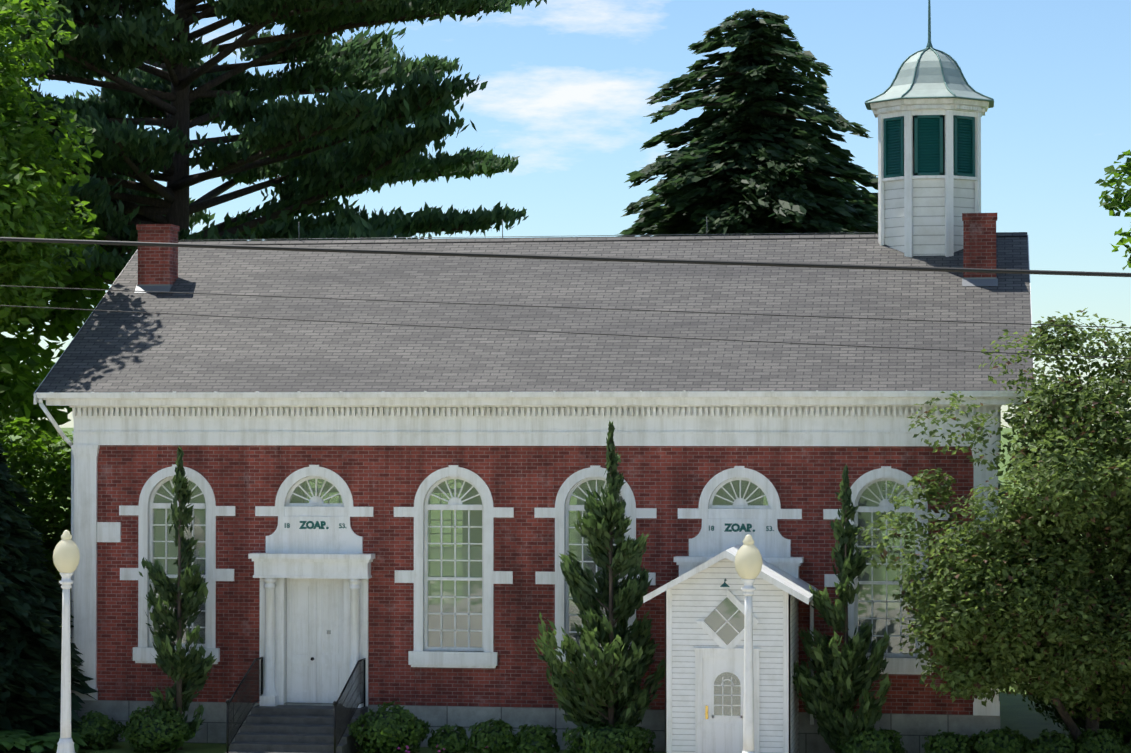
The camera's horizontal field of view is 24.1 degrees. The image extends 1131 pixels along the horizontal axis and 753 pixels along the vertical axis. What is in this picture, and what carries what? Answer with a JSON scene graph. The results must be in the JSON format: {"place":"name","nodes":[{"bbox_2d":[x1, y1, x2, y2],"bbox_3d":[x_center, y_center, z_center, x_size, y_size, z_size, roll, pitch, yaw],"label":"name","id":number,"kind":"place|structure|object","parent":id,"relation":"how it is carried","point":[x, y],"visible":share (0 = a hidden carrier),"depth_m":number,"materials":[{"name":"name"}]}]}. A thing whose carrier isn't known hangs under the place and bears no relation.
{"place":"outdoors","nodes":[
{"label":"outdoors","id":0,"kind":"place"},
{"bbox_2d":[154,481,205,643],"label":"window","id":1,"kind":"structure","parent":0,"point":[163,500],"depth_m":59.37,"materials":[{"name":"white glass"}]},
{"bbox_2d":[35,232,1032,392],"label":"roof shingles","id":2,"kind":"object","parent":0,"point":[108,351],"visible":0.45,"depth_m":55.24,"materials":[{"name":"grey"}]},
{"bbox_2d":[134,224,179,292],"bbox_3d":[-9.016,-2.476,58.463,0.790,1.752,0.785,0,-1,9],"label":"chimney","id":3,"kind":"object","parent":2,"relation":"on","point":[158,268],"visible":0.75,"depth_m":58.24,"materials":[{"name":"brick"}]},
{"bbox_2d":[178,219,874,240],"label":"lightning rods","id":4,"kind":"object","parent":2,"relation":"on","point":[706,234],"visible":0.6,"depth_m":59.34,"materials":[{"name":"grey metal"}]},
{"bbox_2d":[870,98,988,256],"bbox_3d":[7.973,-4.177,57.965,2.624,3.568,2.624,0,-1,9],"label":"cupola","id":5,"kind":"object","parent":2,"relation":"on","point":[920,215],"depth_m":57.00,"materials":[{"name":"white wood"}]},
{"bbox_2d":[884,115,974,177],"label":"louvered shutters","id":6,"kind":"object","parent":5,"relation":"attached to","point":[928,143],"visible":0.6,"depth_m":57.06,"materials":[{"name":"green wood"}]},
{"bbox_2d":[868,49,990,101],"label":"cupola roof","id":7,"kind":"structure","parent":5,"relation":"on","point":[928,81],"depth_m":57.35,"materials":[{"name":"grey metal"}]},
{"bbox_2d":[865,0,993,109],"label":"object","id":8,"kind":"object","parent":7,"relation":"on","point":[930,46],"visible":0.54,"depth_m":57.53,"materials":[{"name":"grey metal"}]},
{"bbox_2d":[962,213,997,285],"bbox_3d":[8.711,-2.539,55.676,0.740,1.782,0.785,0,-1,9],"label":"chimney","id":9,"kind":"object","parent":2,"relation":"on","point":[979,240],"visible":0.83,"depth_m":55.44,"materials":[{"name":"brick"}]},
{"bbox_2d":[3,428,1125,506],"bbox_3d":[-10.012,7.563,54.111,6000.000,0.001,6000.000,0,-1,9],"label":"terrain","id":10,"kind":"structure","parent":0,"point":[1000,464],"depth_m":414.66,"materials":[{"name":"green plant"}]},
{"bbox_2d":[0,506,1129,752],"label":"lawn ground","id":11,"kind":"structure","parent":0,"point":[1016,714],"depth_m":57.91,"materials":[{"name":"green plant"}]},
{"bbox_2d":[0,417,72,636],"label":"tree","id":12,"kind":"object","parent":11,"relation":"on","point":[57,478],"depth_m":60.43,"materials":[{"name":"green plant"}]},
{"bbox_2d":[0,729,88,752],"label":"ground plants","id":13,"kind":"object","parent":11,"relation":"on","point":[20,739],"visible":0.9,"depth_m":51.19,"materials":[{"name":"green plant"}]},
{"bbox_2d":[0,444,98,752],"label":"dark conifer","id":14,"kind":"object","parent":11,"relation":"on","point":[30,648],"depth_m":52.88,"materials":[{"name":"green plant"}]},
{"bbox_2d":[0,0,102,346],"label":"maple","id":15,"kind":"object","parent":11,"relation":"on","point":[27,184],"depth_m":57.78,"materials":[{"name":"green plant"}]},
{"bbox_2d":[0,132,115,454],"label":"maple","id":16,"kind":"object","parent":11,"relation":"on","point":[18,387],"depth_m":70.41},
{"bbox_2d":[151,462,196,749],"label":"tree branches","id":17,"kind":"object","parent":11,"relation":"on","point":[179,695],"visible":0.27,"depth_m":52.59,"materials":[{"name":"brown plant"}]},
{"bbox_2d":[139,445,211,737],"bbox_3d":[-7.789,4.304,52.661,1.498,5.895,1.558,0,-1,9],"label":"evergreen tree","id":18,"kind":"object","parent":17,"relation":"attached to","point":[169,592],"visible":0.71,"depth_m":52.61,"materials":[{"name":"green plant"}]},
{"bbox_2d":[141,476,216,730],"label":"cedar tips","id":19,"kind":"object","parent":17,"relation":"attached to","point":[201,651],"visible":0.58,"depth_m":52.57,"materials":[{"name":"green plant"}]},
{"bbox_2d":[0,0,546,297],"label":"white pine","id":20,"kind":"object","parent":11,"relation":"on","point":[146,24],"depth_m":73.52,"materials":[{"name":"plant"}]},
{"bbox_2d":[225,705,367,752],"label":"entrance steps","id":21,"kind":"structure","parent":11,"relation":"on","point":[289,729],"depth_m":51.90,"materials":[{"name":"concrete"}]},
{"bbox_2d":[226,657,364,752],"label":"stair railings","id":22,"kind":"object","parent":21,"relation":"on","point":[244,698],"visible":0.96,"depth_m":51.87,"materials":[{"name":"black metal"}]},
{"bbox_2d":[397,744,487,752],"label":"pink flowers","id":23,"kind":"object","parent":11,"relation":"on","point":[407,747],"visible":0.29,"depth_m":51.05,"materials":[{"name":"pink plant"}]},
{"bbox_2d":[74,700,999,752],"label":"stone foundation","id":24,"kind":"object","parent":11,"relation":"on","point":[914,729],"visible":0.15,"depth_m":52.60,"materials":[{"name":"grey stone"}]},
{"bbox_2d":[97,445,973,714],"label":"meeting house brick walls","id":25,"kind":"structure","parent":24,"relation":"on","point":[667,482],"depth_m":52.99,"materials":[{"name":"red brick"}]},
{"bbox_2d":[287,578,343,702],"bbox_3d":[-5.035,5.329,53.559,1.240,2.550,0.080,0,-1,9],"label":"double door","id":26,"kind":"structure","parent":25,"relation":"attached to","point":[315,609],"depth_m":53.53,"materials":[{"name":"white paint"}]},
{"bbox_2d":[36,390,1031,715],"bbox_3d":[0.129,3.555,58.673,19.880,6.315,13.355,0,-1,9],"label":"white trim and windows","id":27,"kind":"structure","parent":25,"relation":"attached to","point":[482,418],"depth_m":52.93,"materials":[{"name":"paint"}]},
{"bbox_2d":[38,398,73,691],"bbox_3d":[-10.338,3.831,53.972,0.182,6.800,0.919,-1,-1,43],"label":"downspout","id":28,"kind":"object","parent":27,"relation":"attached to","point":[55,424],"visible":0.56,"depth_m":54.24,"materials":[{"name":"white paint"}]},
{"bbox_2d":[299,521,328,528],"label":"zoar letters","id":29,"kind":"object","parent":27,"relation":"attached to","point":[317,524],"visible":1,"depth_m":53.36,"materials":[{"name":"teal metal"}]},
{"bbox_2d":[724,523,754,531],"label":"zoar letters","id":30,"kind":"object","parent":27,"relation":"attached to","point":[743,527],"visible":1,"depth_m":52.02,"materials":[{"name":"teal metal"}]},
{"bbox_2d":[34,235,1033,403],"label":"roof rake boards","id":31,"kind":"object","parent":25,"relation":"on","point":[35,399],"visible":0.1,"depth_m":54.84,"materials":[{"name":"white wood"}]},
{"bbox_2d":[153,479,915,652],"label":"window glass panes","id":32,"kind":"object","parent":25,"relation":"in","point":[461,545],"visible":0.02,"depth_m":53.10,"materials":[{"name":"glass"}]},
{"bbox_2d":[538,421,663,731],"bbox_3d":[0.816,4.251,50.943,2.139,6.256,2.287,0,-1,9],"label":"tree branches","id":33,"kind":"object","parent":11,"relation":"on","point":[610,718],"visible":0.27,"depth_m":50.95,"materials":[{"name":"brown plant"}]},
{"bbox_2d":[533,451,664,716],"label":"cedar branch tips","id":34,"kind":"object","parent":33,"relation":"attached to","point":[643,627],"visible":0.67,"depth_m":50.78,"materials":[{"name":"green plant"}]},
{"bbox_2d":[72,700,1130,752],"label":"shrubs","id":35,"kind":"object","parent":11,"relation":"on","point":[422,729],"depth_m":50.94,"materials":[{"name":"green plant"}]},
{"bbox_2d":[643,544,817,752],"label":"vestibule","id":36,"kind":"object","parent":11,"relation":"on","point":[700,655],"depth_m":49.51,"materials":[{"name":"white wood"}]},
{"bbox_2d":[705,706,707,718],"bbox_3d":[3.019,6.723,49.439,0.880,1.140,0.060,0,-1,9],"label":"door handle plate","id":37,"kind":"object","parent":36,"relation":"attached to","point":[706,712],"visible":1,"depth_m":49.52,"materials":[{"name":"gold metal"}]},
{"bbox_2d":[704,597,743,715],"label":"window panes","id":38,"kind":"structure","parent":36,"relation":"attached to","point":[737,688],"depth_m":49.50,"materials":[{"name":"glass"}]},
{"bbox_2d":[720,578,728,586],"bbox_3d":[2.976,3.836,49.344,0.180,0.150,0.372,0,-1,9],"label":"outdoor lamp","id":39,"kind":"object","parent":36,"relation":"attached to","point":[724,584],"visible":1,"depth_m":49.21,"materials":[{"name":"metal"}]},
{"bbox_2d":[616,8,1013,516],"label":"spruce","id":40,"kind":"object","parent":11,"relation":"on","point":[809,146],"depth_m":76.79,"materials":[{"name":"green plant"}]},
{"bbox_2d":[792,464,888,751],"bbox_3d":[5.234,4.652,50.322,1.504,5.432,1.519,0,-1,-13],"label":"tree branches","id":41,"kind":"object","parent":11,"relation":"on","point":[846,627],"visible":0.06,"depth_m":50.35,"materials":[{"name":"brown plant"}]},
{"bbox_2d":[792,491,891,745],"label":"cedar tips","id":42,"kind":"object","parent":41,"relation":"attached to","point":[801,676],"visible":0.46,"depth_m":50.01,"materials":[{"name":"green plant"}]},
{"bbox_2d":[854,308,1130,738],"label":"crab apple","id":43,"kind":"object","parent":11,"relation":"on","point":[1070,496],"depth_m":48.76,"materials":[{"name":"green plant"}]},
{"bbox_2d":[881,310,1130,721],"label":"crab apple leaves","id":44,"kind":"object","parent":43,"relation":"attached to","point":[1010,578],"visible":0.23,"depth_m":48.75,"materials":[{"name":"green plant"}]},
{"bbox_2d":[895,488,1130,742],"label":"crab apple","id":45,"kind":"object","parent":11,"relation":"on","point":[962,636],"depth_m":48.25,"materials":[{"name":"green plant"}]},
{"bbox_2d":[905,495,1126,704],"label":"tree leaves","id":46,"kind":"object","parent":45,"relation":"attached to","point":[1038,643],"visible":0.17,"depth_m":48.26,"materials":[{"name":"green plant"}]},
{"bbox_2d":[1022,677,1130,747],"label":"hedge","id":47,"kind":"object","parent":11,"relation":"on","point":[1054,714],"depth_m":52.30,"materials":[{"name":"green plant"}]},
{"bbox_2d":[1081,497,1123,577],"bbox_3d":[15.740,3.843,56.134,11.943,7.275,7.797,0,-1,9],"label":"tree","id":48,"kind":"object","parent":11,"relation":"on","point":[1105,555],"visible":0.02,"depth_m":57.08,"materials":[{"name":"green plant"}]},
{"bbox_2d":[0,237,1130,358],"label":"overhead wires","id":49,"kind":"object","parent":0,"point":[687,261],"visible":1,"depth_m":26.34,"materials":[{"name":"black"}]},
{"bbox_2d":[1,0,1130,427],"label":"sky","id":50,"kind":"structure","parent":0,"point":[569,83],"materials":[{"name":"blue"}]},
{"bbox_2d":[1094,150,1130,269],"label":"tree","id":51,"kind":"object","parent":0,"point":[1119,194],"visible":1,"depth_m":55.15,"materials":[{"name":"green plant"}]},
{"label":"concrete kerb","id":52,"kind":"object","parent":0,"visible":0},
{"bbox_2d":[56,572,74,752],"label":"lamp post","id":53,"kind":"object","parent":52,"relation":"on","point":[65,743],"visible":0.98,"depth_m":49.99,"materials":[{"name":"white metal"}]},
{"bbox_2d":[53,530,79,572],"bbox_3d":[-9.441,3.309,50.095,0.510,0.820,0.510,0,-1,9],"label":"lamp globe","id":54,"kind":"object","parent":53,"relation":"on","point":[66,556],"visible":1,"depth_m":49.93,"materials":[{"name":"beige glass"}]},
{"bbox_2d":[741,579,755,752],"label":"lamp post","id":55,"kind":"object","parent":52,"relation":"on","point":[748,588],"visible":0.98,"depth_m":47.99,"materials":[{"name":"white metal"}]},
{"bbox_2d":[735,534,761,578],"bbox_3d":[3.323,3.275,48.089,0.510,0.820,0.510,0,-1,9],"label":"lamp globe","id":56,"kind":"object","parent":55,"relation":"on","point":[748,560],"visible":0.94,"depth_m":47.92,"materials":[{"name":"beige glass"}]}
]}

